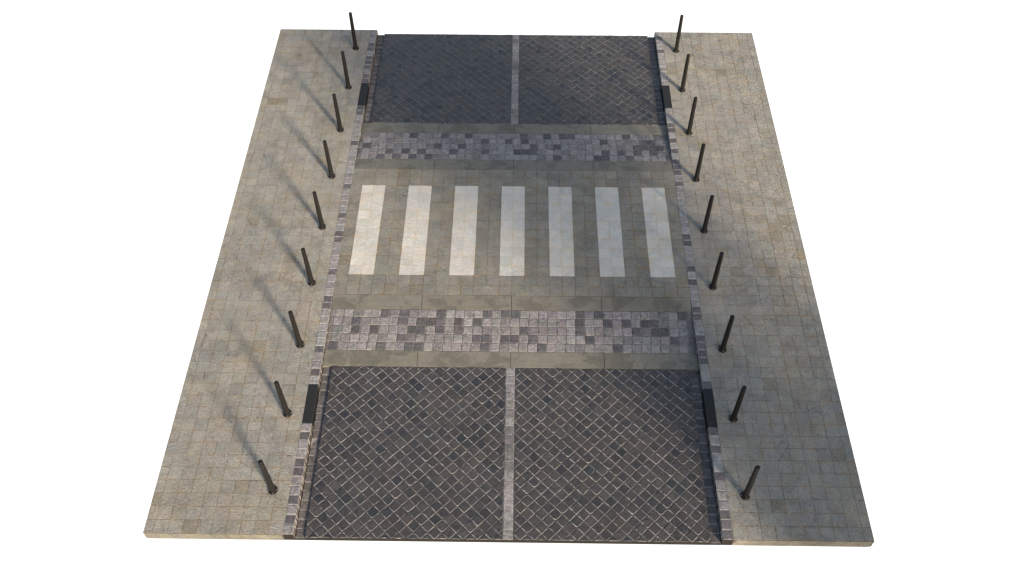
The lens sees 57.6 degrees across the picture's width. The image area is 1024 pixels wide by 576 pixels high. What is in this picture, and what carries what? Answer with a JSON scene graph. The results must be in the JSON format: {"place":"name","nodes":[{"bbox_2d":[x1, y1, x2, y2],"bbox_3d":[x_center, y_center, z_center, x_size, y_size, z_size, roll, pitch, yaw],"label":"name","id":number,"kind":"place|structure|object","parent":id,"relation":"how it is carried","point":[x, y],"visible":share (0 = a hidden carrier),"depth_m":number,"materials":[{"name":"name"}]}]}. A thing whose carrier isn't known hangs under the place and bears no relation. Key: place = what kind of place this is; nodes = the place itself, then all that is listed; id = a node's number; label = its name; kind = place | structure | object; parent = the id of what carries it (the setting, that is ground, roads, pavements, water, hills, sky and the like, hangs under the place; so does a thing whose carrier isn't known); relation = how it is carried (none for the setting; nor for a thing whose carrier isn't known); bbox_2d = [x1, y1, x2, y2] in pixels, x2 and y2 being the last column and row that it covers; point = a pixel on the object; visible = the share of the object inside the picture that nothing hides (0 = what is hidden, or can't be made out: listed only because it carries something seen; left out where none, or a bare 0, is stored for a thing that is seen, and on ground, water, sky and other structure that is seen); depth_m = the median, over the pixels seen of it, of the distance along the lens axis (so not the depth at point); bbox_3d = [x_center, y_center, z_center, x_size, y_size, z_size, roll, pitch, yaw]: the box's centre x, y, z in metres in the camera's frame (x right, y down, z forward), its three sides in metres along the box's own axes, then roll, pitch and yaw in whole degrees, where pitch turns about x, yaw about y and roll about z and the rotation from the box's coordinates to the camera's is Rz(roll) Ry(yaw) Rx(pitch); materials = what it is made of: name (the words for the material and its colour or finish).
{"place":"outdoors","nodes":[
{"label":"outdoors","id":0,"kind":"place"},
{"bbox_2d":[143,29,370,539],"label":"pavement","id":1,"kind":"structure","parent":0,"point":[232,425],"depth_m":21.15,"materials":[{"name":"grey stone"}]},
{"bbox_2d":[258,459,277,494],"bbox_3d":[-4.721,3.628,17.950,0.190,1.216,0.190,-2,52,-2],"label":"bollard","id":2,"kind":"object","parent":1,"relation":"on","point":[272,489],"visible":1,"depth_m":17.98,"materials":[{"name":"metal"}]},
{"bbox_2d":[274,381,291,417],"bbox_3d":[-4.699,2.255,19.041,0.190,1.216,0.190,-4,52,-3],"label":"bollard","id":3,"kind":"object","parent":1,"relation":"on","point":[287,412],"visible":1,"depth_m":19.05,"materials":[{"name":"metal"}]},
{"bbox_2d":[288,310,304,347],"bbox_3d":[-4.678,0.882,20.131,0.190,1.216,0.190,-2,52,-1],"label":"bollard","id":4,"kind":"object","parent":1,"relation":"on","point":[300,343],"visible":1,"depth_m":20.15,"materials":[{"name":"metal"}]},
{"bbox_2d":[301,248,315,285],"bbox_3d":[-4.656,-0.491,21.222,0.190,1.216,0.190,1,52,0],"label":"bollard","id":5,"kind":"object","parent":1,"relation":"on","point":[311,281],"visible":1,"depth_m":21.23,"materials":[{"name":"metal"}]},
{"bbox_2d":[312,191,325,229],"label":"bollard","id":6,"kind":"object","parent":1,"relation":"on","point":[322,226],"visible":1,"depth_m":22.32,"materials":[{"name":"metal"}]},
{"bbox_2d":[323,140,335,178],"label":"bollard","id":7,"kind":"object","parent":1,"relation":"on","point":[331,175],"visible":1,"depth_m":23.42,"materials":[{"name":"metal"}]},
{"bbox_2d":[332,93,343,131],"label":"bollard","id":8,"kind":"object","parent":1,"relation":"on","point":[340,128],"visible":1,"depth_m":24.50,"materials":[{"name":"metal"}]},
{"bbox_2d":[341,51,351,89],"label":"bollard","id":9,"kind":"object","parent":1,"relation":"on","point":[348,86],"visible":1,"depth_m":25.60,"materials":[{"name":"metal"}]},
{"bbox_2d":[349,12,358,49],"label":"bollard","id":10,"kind":"object","parent":1,"relation":"on","point":[355,47],"visible":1,"depth_m":26.68,"materials":[{"name":"metal"}]},
{"bbox_2d":[295,367,331,539],"bbox_3d":[-4.072,3.307,19.250,0.200,0.080,3.960,1,52,0],"label":"gutter","id":11,"kind":"object","parent":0,"point":[311,466],"visible":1,"depth_m":19.10,"materials":[{"name":"grey stone"}]},
{"bbox_2d":[283,30,377,539],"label":"kerb","id":12,"kind":"structure","parent":0,"point":[293,506],"depth_m":21.18,"materials":[{"name":"grey stone"}]},
{"bbox_2d":[302,384,318,426],"bbox_3d":[-4.262,2.512,19.770,0.202,0.254,0.950,1,52,0],"label":"kerb drain","id":13,"kind":"object","parent":12,"relation":"in","point":[311,404],"visible":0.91,"depth_m":19.68,"materials":[{"name":"black metal"}]},
{"bbox_2d":[358,83,368,110],"bbox_3d":[-4.138,-5.311,25.983,0.202,0.254,0.950,1,52,0],"label":"kerb drain","id":14,"kind":"object","parent":12,"relation":"in","point":[363,94],"visible":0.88,"depth_m":25.89,"materials":[{"name":"black metal"}]},
{"bbox_2d":[364,35,383,122],"bbox_3d":[-3.925,-5.990,26.634,0.200,0.080,3.960,1,52,0],"label":"gutter","id":15,"kind":"object","parent":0,"point":[373,84],"visible":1,"depth_m":26.53,"materials":[{"name":"grey stone"}]},
{"bbox_2d":[305,366,710,544],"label":"road","id":16,"kind":"structure","parent":0,"point":[601,456],"depth_m":19.02,"materials":[{"name":"grey stone"}]},
{"bbox_2d":[503,368,514,539],"bbox_3d":[-0.058,3.303,19.168,0.193,0.039,3.954,1,52,0],"label":"line","id":17,"kind":"object","parent":16,"relation":"on","point":[508,464],"visible":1,"depth_m":19.04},
{"bbox_2d":[325,309,696,353],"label":"cobble ramp","id":18,"kind":"structure","parent":0,"point":[511,331],"depth_m":20.92,"materials":[{"name":"grey stone"}]},
{"bbox_2d":[323,350,698,370],"bbox_3d":[-0.030,1.615,20.552,8.232,0.148,0.408,1,52,0],"label":"concrete band","id":19,"kind":"object","parent":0,"point":[553,360],"visible":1,"depth_m":20.50,"materials":[{"name":"grey concrete"}]},
{"bbox_2d":[333,169,689,297],"bbox_3d":[0.016,-1.357,22.846,8.232,0.252,4.110,1,52,0],"label":"crossing","id":20,"kind":"object","parent":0,"point":[536,279],"visible":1,"depth_m":22.58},
{"bbox_2d":[349,185,385,274],"bbox_3d":[-3.525,-1.466,22.779,0.588,0.013,2.925,1,52,0],"label":"zebra stripe","id":21,"kind":"object","parent":20,"relation":"on","point":[364,249],"visible":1,"depth_m":22.72,"materials":[{"name":"white paint"}]},
{"bbox_2d":[399,186,431,274],"bbox_3d":[-2.345,-1.454,22.771,0.588,0.013,2.926,1,52,0],"label":"zebra stripe","id":22,"kind":"object","parent":20,"relation":"on","point":[413,250],"visible":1,"depth_m":22.70,"materials":[{"name":"white paint"}]},
{"bbox_2d":[449,186,477,274],"bbox_3d":[-1.165,-1.443,22.762,0.589,0.013,2.925,1,52,0],"label":"zebra stripe","id":23,"kind":"object","parent":20,"relation":"on","point":[462,254],"visible":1,"depth_m":22.70,"materials":[{"name":"white paint"}]},
{"bbox_2d":[499,186,524,275],"bbox_3d":[0.015,-1.431,22.753,0.588,0.013,2.925,1,52,0],"label":"zebra stripe","id":24,"kind":"object","parent":20,"relation":"on","point":[512,244],"visible":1,"depth_m":22.70,"materials":[{"name":"white paint"}]},
{"bbox_2d":[548,187,574,275],"bbox_3d":[1.195,-1.419,22.744,0.588,0.013,2.926,1,52,0],"label":"zebra stripe","id":25,"kind":"object","parent":20,"relation":"on","point":[561,253],"visible":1,"depth_m":22.68,"materials":[{"name":"white paint"}]},
{"bbox_2d":[595,187,624,276],"bbox_3d":[2.375,-1.407,22.735,0.588,0.013,2.926,1,52,0],"label":"zebra stripe","id":26,"kind":"object","parent":20,"relation":"on","point":[610,249],"visible":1,"depth_m":22.68,"materials":[{"name":"white paint"}]},
{"bbox_2d":[641,188,675,276],"bbox_3d":[3.555,-1.396,22.727,0.588,0.013,2.925,1,52,0],"label":"zebra stripe","id":27,"kind":"object","parent":20,"relation":"on","point":[660,252],"visible":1,"depth_m":22.66,"materials":[{"name":"white paint"}]},
{"bbox_2d":[331,294,691,311],"bbox_3d":[-0.012,0.410,21.445,8.232,0.250,0.400,1,52,0],"label":"concrete band","id":28,"kind":"object","parent":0,"point":[522,303],"visible":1,"depth_m":21.35,"materials":[{"name":"grey concrete"}]},
{"bbox_2d":[0,0,1023,575],"label":"sky","id":29,"kind":"structure","parent":0,"point":[126,126],"materials":[{"name":"white"}]},
{"bbox_2d":[354,159,672,171],"bbox_3d":[0.044,-3.122,24.249,8.232,0.250,0.400,1,52,0],"label":"concrete band","id":30,"kind":"object","parent":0,"point":[450,164],"visible":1,"depth_m":24.15,"materials":[{"name":"grey concrete"}]},
{"bbox_2d":[356,132,671,161],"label":"cobble ramp","id":31,"kind":"structure","parent":0,"point":[556,147],"depth_m":24.65,"materials":[{"name":"grey stone"}]},
{"bbox_2d":[361,123,666,134],"bbox_3d":[0.063,-4.264,25.221,8.232,0.148,0.408,1,52,0],"label":"concrete band","id":32,"kind":"object","parent":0,"point":[515,128],"visible":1,"depth_m":25.17,"materials":[{"name":"grey concrete"}]},
{"bbox_2d":[371,34,658,124],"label":"road","id":33,"kind":"structure","parent":0,"point":[563,79],"depth_m":26.46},
{"bbox_2d":[511,35,518,123],"bbox_3d":[0.090,-5.995,26.552,0.193,0.038,3.954,1,52,0],"label":"line","id":34,"kind":"object","parent":33,"relation":"on","point":[515,79],"visible":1,"depth_m":26.48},
{"bbox_2d":[647,37,665,125],"bbox_3d":[4.104,-5.911,26.574,0.200,0.081,3.960,1,52,0],"label":"gutter","id":35,"kind":"object","parent":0,"point":[657,87],"visible":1,"depth_m":26.48,"materials":[{"name":"grey stone"}]},
{"bbox_2d":[654,32,733,544],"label":"kerb","id":36,"kind":"structure","parent":0,"point":[724,518],"depth_m":21.13,"materials":[{"name":"grey stone"}]},
{"bbox_2d":[661,85,671,110],"bbox_3d":[4.294,-5.227,25.920,0.202,0.254,0.950,1,52,0],"label":"kerb drain","id":37,"kind":"object","parent":36,"relation":"in","point":[666,96],"visible":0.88,"depth_m":25.85,"materials":[{"name":"black metal"}]},
{"bbox_2d":[701,388,717,430],"bbox_3d":[4.170,2.596,19.708,0.202,0.254,0.950,1,52,0],"label":"kerb drain","id":38,"kind":"object","parent":36,"relation":"in","point":[709,409],"visible":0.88,"depth_m":19.61,"materials":[{"name":"black metal"}]},
{"bbox_2d":[690,371,721,544],"bbox_3d":[3.957,3.387,19.191,0.200,0.080,3.960,1,52,0],"label":"gutter","id":39,"kind":"object","parent":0,"point":[707,470],"visible":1,"depth_m":19.02,"materials":[{"name":"grey stone"}]},
{"bbox_2d":[661,32,874,546],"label":"pavement","id":40,"kind":"structure","parent":0,"point":[787,432],"depth_m":21.07,"materials":[{"name":"grey stone"}]},
{"bbox_2d":[673,15,683,52],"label":"bollard","id":41,"kind":"object","parent":40,"relation":"on","point":[676,49],"visible":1,"depth_m":26.61,"materials":[{"name":"metal"}]},
{"bbox_2d":[679,54,689,91],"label":"bollard","id":42,"kind":"object","parent":40,"relation":"on","point":[682,87],"visible":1,"depth_m":25.52,"materials":[{"name":"metal"}]},
{"bbox_2d":[685,97,697,134],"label":"bollard","id":43,"kind":"object","parent":40,"relation":"on","point":[688,131],"visible":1,"depth_m":24.44,"materials":[{"name":"metal"}]},
{"bbox_2d":[692,143,704,181],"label":"bollard","id":44,"kind":"object","parent":40,"relation":"on","point":[695,178],"visible":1,"depth_m":23.35,"materials":[{"name":"metal"}]},
{"bbox_2d":[700,195,713,233],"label":"bollard","id":45,"kind":"object","parent":40,"relation":"on","point":[703,229],"visible":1,"depth_m":22.27,"materials":[{"name":"metal"}]},
{"bbox_2d":[709,252,723,289],"bbox_3d":[4.657,-0.398,21.153,0.190,1.216,0.190,2,52,2],"label":"bollard","id":46,"kind":"object","parent":40,"relation":"on","point":[712,285],"visible":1,"depth_m":21.18,"materials":[{"name":"metal"}]},
{"bbox_2d":[718,315,734,352],"bbox_3d":[4.636,0.975,20.062,0.190,1.216,0.190,2,52,2],"label":"bollard","id":47,"kind":"object","parent":40,"relation":"on","point":[722,348],"visible":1,"depth_m":20.09,"materials":[{"name":"metal"}]},
{"bbox_2d":[729,386,746,422],"bbox_3d":[4.614,2.348,18.972,0.190,1.216,0.190,0,52,0],"label":"bollard","id":48,"kind":"object","parent":40,"relation":"on","point":[733,417],"visible":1,"depth_m":18.98,"materials":[{"name":"metal"}]},
{"bbox_2d":[740,465,759,499],"bbox_3d":[4.592,3.721,17.881,0.190,1.216,0.190,-2,52,-2],"label":"bollard","id":49,"kind":"object","parent":40,"relation":"on","point":[745,494],"visible":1,"depth_m":17.91,"materials":[{"name":"metal"}]}
]}

